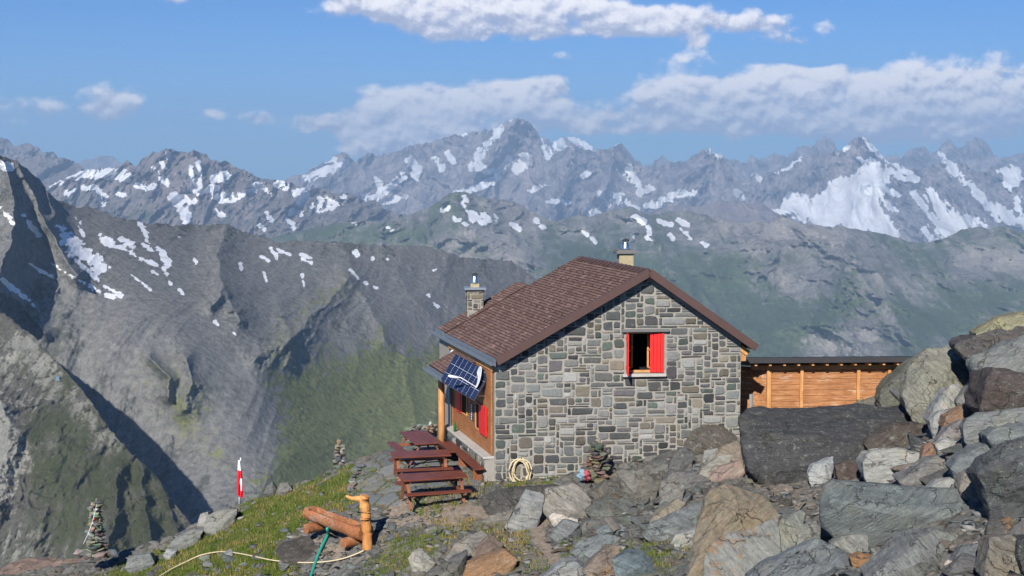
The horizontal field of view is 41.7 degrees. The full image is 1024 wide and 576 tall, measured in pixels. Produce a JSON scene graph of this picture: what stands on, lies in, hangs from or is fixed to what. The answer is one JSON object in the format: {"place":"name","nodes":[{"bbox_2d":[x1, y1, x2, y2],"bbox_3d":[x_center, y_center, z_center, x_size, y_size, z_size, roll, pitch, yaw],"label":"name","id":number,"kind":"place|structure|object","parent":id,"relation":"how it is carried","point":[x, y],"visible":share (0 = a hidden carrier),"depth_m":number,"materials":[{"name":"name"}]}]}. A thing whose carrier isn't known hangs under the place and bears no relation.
{"place":"outdoors","nodes":[
{"label":"outdoors","id":0,"kind":"place"},
{"bbox_2d":[0,138,58,158],"bbox_3d":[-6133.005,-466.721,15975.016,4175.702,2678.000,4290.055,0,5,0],"label":"mountain range","id":1,"kind":"structure","parent":0,"point":[7,148],"depth_m":15388.93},
{"bbox_2d":[0,153,85,188],"bbox_3d":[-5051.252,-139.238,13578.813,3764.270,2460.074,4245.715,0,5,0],"label":"mountain range","id":2,"kind":"structure","parent":0,"point":[48,171],"depth_m":13047.70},
{"bbox_2d":[0,312,190,568],"bbox_3d":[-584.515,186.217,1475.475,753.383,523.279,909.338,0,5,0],"label":"hillside","id":3,"kind":"structure","parent":0,"point":[67,457],"depth_m":1226.14,"materials":[{"name":"stone"}]},
{"bbox_2d":[78,156,122,169],"bbox_3d":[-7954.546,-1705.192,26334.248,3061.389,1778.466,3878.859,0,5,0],"label":"mountain range","id":4,"kind":"structure","parent":0,"point":[103,162],"depth_m":26313.91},
{"bbox_2d":[46,148,406,237],"bbox_3d":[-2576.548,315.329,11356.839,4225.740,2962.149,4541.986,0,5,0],"label":"mountain range","id":5,"kind":"structure","parent":0,"point":[171,187],"depth_m":10220.80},
{"bbox_2d":[0,156,536,524],"bbox_3d":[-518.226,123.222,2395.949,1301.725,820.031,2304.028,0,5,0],"label":"mountain","id":6,"kind":"structure","parent":0,"point":[196,361],"depth_m":1805.65,"materials":[{"name":"stone"}]},
{"bbox_2d":[0,379,1023,575],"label":"ground","id":7,"kind":"structure","parent":0,"point":[388,499],"depth_m":32.74,"materials":[{"name":"gravel"}]},
{"bbox_2d":[0,557,93,574],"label":"boulder","id":8,"kind":"object","parent":7,"relation":"on","point":[23,565],"visible":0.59,"depth_m":38.86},
{"bbox_2d":[73,498,119,559],"bbox_3d":[-11.294,6.544,36.585,1.222,1.665,0.781,0,5,0],"label":"stone cairn","id":9,"kind":"object","parent":7,"relation":"on","point":[96,545],"visible":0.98,"depth_m":36.49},
{"bbox_2d":[125,552,155,573],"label":"boulder","id":10,"kind":"object","parent":7,"relation":"on","point":[143,561],"visible":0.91,"depth_m":35.67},
{"bbox_2d":[167,526,204,550],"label":"boulder","id":11,"kind":"object","parent":7,"relation":"on","point":[185,540],"visible":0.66,"depth_m":36.52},
{"bbox_2d":[203,508,237,534],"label":"boulder","id":12,"kind":"object","parent":7,"relation":"on","point":[218,520],"visible":0.79,"depth_m":36.91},
{"bbox_2d":[237,457,242,503],"bbox_3d":[-7.866,5.596,38.876,0.200,1.378,0.175,0,5,0],"label":"flag pole","id":13,"kind":"object","parent":7,"relation":"on","point":[239,484],"visible":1,"depth_m":38.83,"materials":[{"name":"white metal"}]},
{"bbox_2d":[159,550,364,575],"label":"garden hose","id":14,"kind":"object","parent":7,"relation":"on","point":[261,558],"visible":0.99,"depth_m":32.74,"materials":[{"name":"beige rubber"}]},
{"bbox_2d":[263,482,276,496],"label":"boulder","id":15,"kind":"object","parent":7,"relation":"on","point":[270,488],"visible":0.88,"depth_m":38.74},
{"bbox_2d":[277,482,292,495],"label":"boulder","id":16,"kind":"object","parent":7,"relation":"on","point":[284,488],"visible":0.91,"depth_m":38.24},
{"bbox_2d":[275,536,317,567],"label":"boulder","id":17,"kind":"object","parent":7,"relation":"on","point":[294,551],"visible":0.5,"depth_m":32.11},
{"bbox_2d":[303,506,372,547],"bbox_3d":[-4.156,5.689,31.902,0.640,0.615,2.272,-5,7,-43],"label":"water trough","id":18,"kind":"object","parent":7,"relation":"on","point":[320,519],"visible":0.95,"depth_m":31.79,"materials":[{"name":"brown"}]},
{"bbox_2d":[309,527,329,575],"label":"garden hose","id":19,"kind":"object","parent":18,"relation":"hanging from","point":[319,551],"visible":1,"depth_m":31.71,"materials":[{"name":"green rubber"}]},
{"bbox_2d":[332,439,346,468],"bbox_3d":[-4.896,4.827,38.964,0.622,0.892,0.429,1,5,12],"label":"stone cairn","id":20,"kind":"object","parent":7,"relation":"on","point":[338,456],"visible":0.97,"depth_m":38.89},
{"bbox_2d":[346,494,372,550],"bbox_3d":[-3.517,5.370,30.871,0.619,1.286,0.262,0,5,0],"label":"spout post","id":21,"kind":"object","parent":7,"relation":"on","point":[364,506],"visible":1,"depth_m":30.79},
{"bbox_2d":[346,463,372,494],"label":"stone wall","id":22,"kind":"structure","parent":7,"relation":"on","point":[352,483],"depth_m":36.35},
{"bbox_2d":[94,462,690,575],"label":"grass","id":23,"kind":"structure","parent":7,"relation":"on","point":[291,527],"depth_m":33.85,"materials":[{"name":"plant"}]},
{"bbox_2d":[401,423,437,440],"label":"stone wall","id":24,"kind":"structure","parent":7,"relation":"on","point":[434,434],"depth_m":40.95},
{"bbox_2d":[387,430,454,467],"bbox_3d":[-2.514,4.426,36.939,1.483,0.677,1.827,-2,5,-18],"label":"picnic table","id":25,"kind":"object","parent":7,"relation":"on","point":[419,438],"visible":0.79,"depth_m":36.83,"materials":[{"name":"red wood"}]},
{"bbox_2d":[388,449,453,480],"bbox_3d":[-2.378,4.631,34.945,1.522,0.677,1.483,-1,5,-11],"label":"picnic table","id":26,"kind":"object","parent":7,"relation":"on","point":[441,455],"visible":0.88,"depth_m":34.77,"materials":[{"name":"red wood"}]},
{"bbox_2d":[408,548,435,571],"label":"boulder","id":27,"kind":"object","parent":7,"relation":"on","point":[421,559],"visible":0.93,"depth_m":28.71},
{"bbox_2d":[394,470,471,509],"bbox_3d":[-1.927,4.886,32.669,1.610,0.677,1.483,-1,5,-16],"label":"picnic table","id":28,"kind":"object","parent":7,"relation":"on","point":[455,476],"visible":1,"depth_m":32.51,"materials":[{"name":"red wood"}]},
{"bbox_2d":[438,550,467,575],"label":"boulder","id":29,"kind":"object","parent":7,"relation":"on","point":[454,564],"visible":1,"depth_m":27.80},
{"bbox_2d":[444,531,486,560],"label":"boulder","id":30,"kind":"object","parent":7,"relation":"on","point":[470,543],"visible":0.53,"depth_m":29.06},
{"bbox_2d":[475,533,503,556],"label":"boulder","id":31,"kind":"object","parent":7,"relation":"on","point":[489,542],"visible":0.62,"depth_m":28.48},
{"bbox_2d":[463,548,517,575],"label":"boulder","id":32,"kind":"object","parent":7,"relation":"on","point":[502,561],"visible":0.98,"depth_m":27.15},
{"bbox_2d":[482,509,512,525],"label":"boulder","id":33,"kind":"object","parent":7,"relation":"on","point":[500,516],"visible":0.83,"depth_m":30.64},
{"bbox_2d":[480,484,557,514],"bbox_3d":[0.218,5.192,31.870,1.950,0.907,1.207,0,5,0],"label":"boulder","id":34,"kind":"object","parent":7,"relation":"on","point":[493,502],"visible":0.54,"depth_m":31.64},
{"bbox_2d":[505,489,543,532],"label":"boulder","id":35,"kind":"object","parent":7,"relation":"on","point":[527,513],"visible":0.88,"depth_m":30.00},
{"bbox_2d":[539,556,583,575],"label":"boulder","id":36,"kind":"object","parent":7,"relation":"on","point":[571,566],"visible":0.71,"depth_m":25.52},
{"bbox_2d":[549,512,577,525],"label":"boulder","id":37,"kind":"object","parent":7,"relation":"on","point":[555,518],"visible":0.58,"depth_m":29.79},
{"bbox_2d":[549,519,578,543],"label":"boulder","id":38,"kind":"object","parent":7,"relation":"on","point":[564,529],"visible":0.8,"depth_m":28.54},
{"bbox_2d":[542,482,590,519],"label":"boulder","id":39,"kind":"object","parent":7,"relation":"on","point":[570,499],"visible":0.72,"depth_m":30.28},
{"bbox_2d":[576,469,590,480],"bbox_3d":[1.785,4.695,33.638,0.393,0.319,0.299,0,5,0],"label":"cloth bag","id":40,"kind":"object","parent":7,"relation":"on","point":[583,475],"visible":1,"depth_m":33.59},
{"bbox_2d":[578,519,599,533],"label":"rock","id":41,"kind":"object","parent":7,"relation":"on","point":[589,526],"visible":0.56,"depth_m":28.62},
{"bbox_2d":[423,238,758,481],"bbox_3d":[1.919,2.453,37.557,8.914,7.566,6.803,0,5,0],"label":"mountain hut","id":42,"kind":"object","parent":7,"relation":"on","point":[624,358],"visible":0.88,"depth_m":34.83,"materials":[{"name":"stone"}]},
{"bbox_2d":[440,354,486,400],"bbox_3d":[-1.111,2.351,35.697,0.798,1.086,1.676,-4,6,-39],"label":"solar panel","id":43,"kind":"object","parent":42,"relation":"attached to","point":[463,368],"visible":0.86,"depth_m":35.58,"materials":[{"name":"glass"}]},
{"bbox_2d":[443,441,484,480],"bbox_3d":[-1.325,4.745,36.278,0.280,0.522,3.650,-1,5,-16],"label":"wall bench","id":44,"kind":"object","parent":42,"relation":"attached to","point":[464,458],"depth_m":35.82,"materials":[{"name":"red wood"}]},
{"bbox_2d":[461,394,467,416],"bbox_3d":[-1.323,3.173,37.408,0.043,0.727,0.649,-1,5,-16],"label":"window","id":45,"kind":"structure","parent":42,"relation":"in","point":[464,402],"depth_m":37.42,"materials":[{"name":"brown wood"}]},
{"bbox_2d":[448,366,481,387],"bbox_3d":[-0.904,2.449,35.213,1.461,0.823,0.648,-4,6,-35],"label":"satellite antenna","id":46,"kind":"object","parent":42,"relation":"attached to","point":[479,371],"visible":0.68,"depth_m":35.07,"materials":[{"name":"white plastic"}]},
{"bbox_2d":[509,457,531,481],"bbox_3d":[0.216,4.771,34.666,0.614,0.850,0.187,0,5,0],"label":"hose coil","id":47,"kind":"object","parent":42,"relation":"hanging from","point":[525,462],"visible":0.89,"depth_m":34.60,"materials":[{"name":"beige rubber"}]},
{"bbox_2d":[626,332,660,372],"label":"window","id":48,"kind":"structure","parent":42,"relation":"in","point":[639,349],"depth_m":36.33,"materials":[{"name":"brown wood"}]},
{"bbox_2d":[570,534,620,559],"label":"boulder","id":49,"kind":"object","parent":7,"relation":"on","point":[590,546],"visible":0.63,"depth_m":27.02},
{"bbox_2d":[582,438,611,482],"bbox_3d":[2.231,4.372,34.007,0.934,1.164,0.855,0,5,0],"label":"stone cairn","id":50,"kind":"object","parent":7,"relation":"on","point":[596,464],"visible":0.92,"depth_m":33.81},
{"bbox_2d":[582,544,620,575],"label":"boulder","id":51,"kind":"object","parent":7,"relation":"on","point":[599,563],"visible":0.91,"depth_m":24.68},
{"bbox_2d":[590,480,622,498],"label":"boulder","id":52,"kind":"object","parent":7,"relation":"on","point":[601,488],"visible":0.67,"depth_m":31.75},
{"bbox_2d":[598,515,620,532],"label":"rock","id":53,"kind":"object","parent":7,"relation":"on","point":[612,522],"visible":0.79,"depth_m":28.25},
{"bbox_2d":[595,523,624,534],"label":"boulder","id":54,"kind":"object","parent":7,"relation":"on","point":[602,529],"visible":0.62,"depth_m":28.12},
{"bbox_2d":[585,497,636,518],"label":"boulder","id":55,"kind":"object","parent":7,"relation":"on","point":[597,509],"visible":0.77,"depth_m":29.93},
{"bbox_2d":[618,514,634,524],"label":"boulder","id":56,"kind":"object","parent":7,"relation":"on","point":[624,519],"visible":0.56,"depth_m":28.47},
{"bbox_2d":[612,548,655,575],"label":"boulder","id":57,"kind":"object","parent":7,"relation":"on","point":[632,562],"visible":0.96,"depth_m":23.74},
{"bbox_2d":[616,469,658,501],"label":"boulder","id":58,"kind":"object","parent":7,"relation":"on","point":[638,485],"visible":0.86,"depth_m":30.55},
{"bbox_2d":[630,516,650,523],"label":"rock","id":59,"kind":"object","parent":7,"relation":"on","point":[637,519],"visible":0.73,"depth_m":28.22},
{"bbox_2d":[649,499,684,522],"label":"boulder","id":60,"kind":"object","parent":7,"relation":"on","point":[673,505],"visible":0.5,"depth_m":27.92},
{"bbox_2d":[659,476,684,504],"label":"boulder","id":61,"kind":"object","parent":7,"relation":"on","point":[671,488],"visible":0.68,"depth_m":29.39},
{"bbox_2d":[643,502,702,542],"bbox_3d":[3.321,4.835,27.085,1.724,0.756,0.936,-3,6,-32],"label":"boulder","id":62,"kind":"object","parent":7,"relation":"on","point":[668,525],"visible":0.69,"depth_m":26.92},
{"bbox_2d":[668,447,694,469],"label":"boulder","id":63,"kind":"object","parent":7,"relation":"on","point":[681,458],"visible":0.81,"depth_m":33.19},
{"bbox_2d":[670,528,695,548],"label":"boulder","id":64,"kind":"object","parent":7,"relation":"on","point":[683,538],"visible":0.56,"depth_m":25.55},
{"bbox_2d":[662,468,709,487],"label":"boulder","id":65,"kind":"object","parent":7,"relation":"on","point":[687,479],"visible":0.57,"depth_m":31.30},
{"bbox_2d":[702,448,717,462],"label":"boulder","id":66,"kind":"object","parent":7,"relation":"on","point":[709,455],"visible":0.81,"depth_m":33.59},
{"bbox_2d":[683,424,737,455],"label":"boulder","id":67,"kind":"object","parent":7,"relation":"on","point":[700,439],"visible":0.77,"depth_m":34.48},
{"bbox_2d":[699,454,732,477],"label":"boulder","id":68,"kind":"object","parent":7,"relation":"on","point":[708,469],"visible":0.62,"depth_m":31.75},
{"bbox_2d":[708,460,744,481],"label":"boulder","id":69,"kind":"object","parent":7,"relation":"on","point":[731,470],"visible":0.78,"depth_m":31.47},
{"bbox_2d":[716,441,741,460],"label":"boulder","id":70,"kind":"object","parent":7,"relation":"on","point":[733,449],"visible":0.65,"depth_m":33.44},
{"bbox_2d":[687,483,778,575],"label":"boulder","id":71,"kind":"object","parent":7,"relation":"on","point":[726,508],"visible":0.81,"depth_m":22.09,"materials":[{"name":"stone"}]},
{"bbox_2d":[703,519,780,575],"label":"boulder","id":72,"kind":"object","parent":7,"relation":"on","point":[740,553],"visible":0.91,"depth_m":21.32,"materials":[{"name":"stone"}]},
{"bbox_2d":[741,428,779,481],"bbox_3d":[6.399,4.089,31.307,2.207,1.634,1.387,0,5,0],"label":"boulder","id":73,"kind":"object","parent":7,"relation":"on","point":[768,449],"visible":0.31,"depth_m":30.72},
{"bbox_2d":[778,509,805,551],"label":"boulder","id":74,"kind":"object","parent":7,"relation":"on","point":[791,521],"visible":0.49,"depth_m":22.04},
{"bbox_2d":[745,538,849,575],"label":"boulder","id":75,"kind":"object","parent":7,"relation":"on","point":[815,557],"visible":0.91,"depth_m":20.10,"materials":[{"name":"stone"}]},
{"bbox_2d":[828,533,867,553],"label":"boulder","id":76,"kind":"object","parent":75,"relation":"on","point":[851,543],"visible":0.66,"depth_m":20.54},
{"bbox_2d":[796,521,831,544],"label":"boulder","id":77,"kind":"object","parent":7,"relation":"on","point":[808,530],"visible":0.49,"depth_m":21.90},
{"bbox_2d":[807,456,833,485],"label":"boulder","id":78,"kind":"object","parent":7,"relation":"on","point":[820,471],"visible":0.84,"depth_m":29.42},
{"bbox_2d":[738,403,910,484],"bbox_3d":[7.524,4.004,32.341,4.521,2.211,4.050,0,5,0],"label":"boulder","id":79,"kind":"object","parent":7,"relation":"on","point":[801,440],"visible":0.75,"depth_m":31.14,"materials":[{"name":"stone"}]},
{"bbox_2d":[740,356,912,413],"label":"wooden shed","id":80,"kind":"structure","parent":7,"relation":"on","point":[783,382],"depth_m":36.92,"materials":[{"name":"brown wood"}]},
{"bbox_2d":[833,462,860,479],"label":"boulder","id":81,"kind":"object","parent":7,"relation":"on","point":[846,471],"visible":0.68,"depth_m":28.31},
{"bbox_2d":[848,552,872,567],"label":"boulder","id":82,"kind":"object","parent":7,"relation":"on","point":[858,559],"visible":0.59,"depth_m":19.70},
{"bbox_2d":[856,447,919,482],"bbox_3d":[7.597,3.630,27.148,1.275,0.878,1.304,0,5,0],"label":"boulder","id":83,"kind":"object","parent":7,"relation":"on","point":[876,464],"visible":0.69,"depth_m":26.79,"materials":[{"name":"stone"}]},
{"bbox_2d":[874,357,911,406],"bbox_3d":[10.257,2.585,35.843,1.098,1.530,2.025,2,5,21],"label":"boulder","id":84,"kind":"object","parent":7,"relation":"on","point":[884,396],"visible":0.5,"depth_m":35.20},
{"bbox_2d":[819,479,967,546],"bbox_3d":[6.149,3.724,21.287,2.722,1.358,1.421,0,5,0],"label":"boulder","id":85,"kind":"object","parent":7,"relation":"on","point":[877,512],"visible":0.56,"depth_m":20.73,"materials":[{"name":"stone"}]},
{"bbox_2d":[863,421,927,449],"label":"boulder","id":86,"kind":"object","parent":7,"relation":"on","point":[890,435],"visible":0.54,"depth_m":30.82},
{"bbox_2d":[860,528,944,575],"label":"boulder","id":87,"kind":"object","parent":7,"relation":"on","point":[911,552],"visible":0.98,"depth_m":18.23,"materials":[{"name":"stone"}]},
{"bbox_2d":[907,433,926,447],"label":"rock","id":88,"kind":"object","parent":7,"relation":"on","point":[914,440],"visible":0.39,"depth_m":28.59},
{"bbox_2d":[892,454,945,486],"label":"boulder","id":89,"kind":"object","parent":7,"relation":"on","point":[913,473],"visible":0.66,"depth_m":25.37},
{"bbox_2d":[919,442,936,457],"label":"boulder","id":90,"kind":"object","parent":7,"relation":"on","point":[927,449],"visible":0.64,"depth_m":26.46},
{"bbox_2d":[899,346,968,423],"bbox_3d":[10.273,2.428,32.729,1.896,1.916,2.307,0,5,0],"label":"boulder","id":91,"kind":"object","parent":7,"relation":"on","point":[927,374],"visible":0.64,"depth_m":32.20,"materials":[{"name":"stone"}]},
{"bbox_2d":[919,469,948,484],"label":"rock","id":92,"kind":"object","parent":7,"relation":"on","point":[940,473],"visible":0.59,"depth_m":25.07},
{"bbox_2d":[917,527,956,540],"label":"boulder","id":93,"kind":"object","parent":7,"relation":"on","point":[941,534],"visible":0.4,"depth_m":19.42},
{"bbox_2d":[927,408,950,438],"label":"boulder","id":94,"kind":"object","parent":7,"relation":"on","point":[933,420],"visible":0.56,"depth_m":28.49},
{"bbox_2d":[924,477,954,487],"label":"boulder","id":95,"kind":"object","parent":7,"relation":"on","point":[943,482],"visible":0.3,"depth_m":23.83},
{"bbox_2d":[923,384,960,421],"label":"boulder","id":96,"kind":"object","parent":7,"relation":"on","point":[943,398],"visible":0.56,"depth_m":29.87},
{"bbox_2d":[933,438,956,454],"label":"boulder","id":97,"kind":"object","parent":7,"relation":"on","point":[941,443],"visible":0.67,"depth_m":26.30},
{"bbox_2d":[934,420,961,440],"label":"boulder","id":98,"kind":"object","parent":7,"relation":"on","point":[951,431],"visible":0.69,"depth_m":26.70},
{"bbox_2d":[938,443,965,452],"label":"rock","id":99,"kind":"object","parent":7,"relation":"on","point":[955,448],"visible":0.23,"depth_m":25.16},
{"bbox_2d":[938,402,973,427],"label":"boulder","id":100,"kind":"object","parent":7,"relation":"on","point":[962,411],"visible":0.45,"depth_m":27.36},
{"bbox_2d":[941,553,977,575],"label":"rock","id":101,"kind":"object","parent":7,"relation":"on","point":[962,563],"visible":0.59,"depth_m":17.43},
{"bbox_2d":[954,384,968,405],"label":"boulder","id":102,"kind":"object","parent":7,"relation":"on","point":[959,399],"visible":0.32,"depth_m":29.62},
{"bbox_2d":[949,543,977,560],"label":"boulder","id":103,"kind":"object","parent":7,"relation":"on","point":[970,549],"visible":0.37,"depth_m":17.84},
{"bbox_2d":[953,468,977,501],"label":"boulder","id":104,"kind":"object","parent":7,"relation":"on","point":[964,486],"visible":0.38,"depth_m":21.05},
{"bbox_2d":[944,441,990,479],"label":"boulder","id":105,"kind":"object","parent":7,"relation":"on","point":[956,463],"visible":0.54,"depth_m":23.95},
{"bbox_2d":[949,326,1023,361],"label":"boulder","id":106,"kind":"object","parent":7,"relation":"on","point":[966,347],"visible":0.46,"depth_m":31.24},
{"bbox_2d":[959,407,1023,444],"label":"boulder","id":107,"kind":"object","parent":7,"relation":"on","point":[972,425],"visible":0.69,"depth_m":24.78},
{"bbox_2d":[964,367,1023,412],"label":"boulder","id":108,"kind":"object","parent":7,"relation":"on","point":[988,389],"visible":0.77,"depth_m":25.63,"materials":[{"name":"stone"}]},
{"bbox_2d":[965,436,1023,520],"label":"boulder","id":109,"kind":"object","parent":7,"relation":"on","point":[995,474],"visible":0.78,"depth_m":19.23,"materials":[{"name":"stone"}]},
{"bbox_2d":[966,335,1023,373],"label":"boulder","id":110,"kind":"object","parent":7,"relation":"on","point":[1008,354],"visible":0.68,"depth_m":29.06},
{"bbox_2d":[969,311,1023,334],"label":"boulder","id":111,"kind":"object","parent":7,"relation":"on","point":[1009,321],"visible":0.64,"depth_m":31.61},
{"bbox_2d":[974,533,1019,575],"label":"boulder","id":112,"kind":"object","parent":7,"relation":"on","point":[995,556],"visible":0.87,"depth_m":16.79,"materials":[{"name":"stone"}]},
{"bbox_2d":[984,511,1013,534],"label":"rock","id":113,"kind":"object","parent":7,"relation":"on","point":[997,522],"visible":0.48,"depth_m":18.68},
{"bbox_2d":[978,422,1023,446],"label":"boulder","id":114,"kind":"object","parent":7,"relation":"on","point":[991,436],"visible":0.56,"depth_m":23.91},
{"bbox_2d":[1008,520,1023,534],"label":"rock","id":115,"kind":"object","parent":7,"relation":"on","point":[1018,528],"visible":0.17,"depth_m":18.44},
{"bbox_2d":[1012,534,1023,574],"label":"boulder","id":116,"kind":"object","parent":7,"relation":"on","point":[1019,550],"visible":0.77,"depth_m":16.65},
{"bbox_2d":[0,0,1023,180],"label":"sky","id":117,"kind":"structure","parent":0,"point":[269,89],"materials":[{"name":"blue"}]},
{"bbox_2d":[269,191,1023,382],"bbox_3d":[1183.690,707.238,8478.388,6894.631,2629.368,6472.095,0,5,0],"label":"hill","id":118,"kind":"structure","parent":0,"point":[781,285],"depth_m":7555.32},
{"bbox_2d":[285,118,1023,242],"bbox_3d":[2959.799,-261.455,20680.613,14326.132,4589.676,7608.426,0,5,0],"label":"mountain massif","id":119,"kind":"structure","parent":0,"point":[861,183],"depth_m":18704.42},
{"bbox_2d":[647,199,779,222],"bbox_3d":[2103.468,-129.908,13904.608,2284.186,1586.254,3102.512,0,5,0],"label":"mountain ridge","id":120,"kind":"structure","parent":0,"point":[739,211],"depth_m":13562.87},
{"bbox_2d":[541,136,1023,182],"bbox_3d":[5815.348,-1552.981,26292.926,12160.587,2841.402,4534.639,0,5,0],"label":"mountain range","id":121,"kind":"structure","parent":0,"point":[976,154],"depth_m":25328.75,"materials":[{"name":"stone"}]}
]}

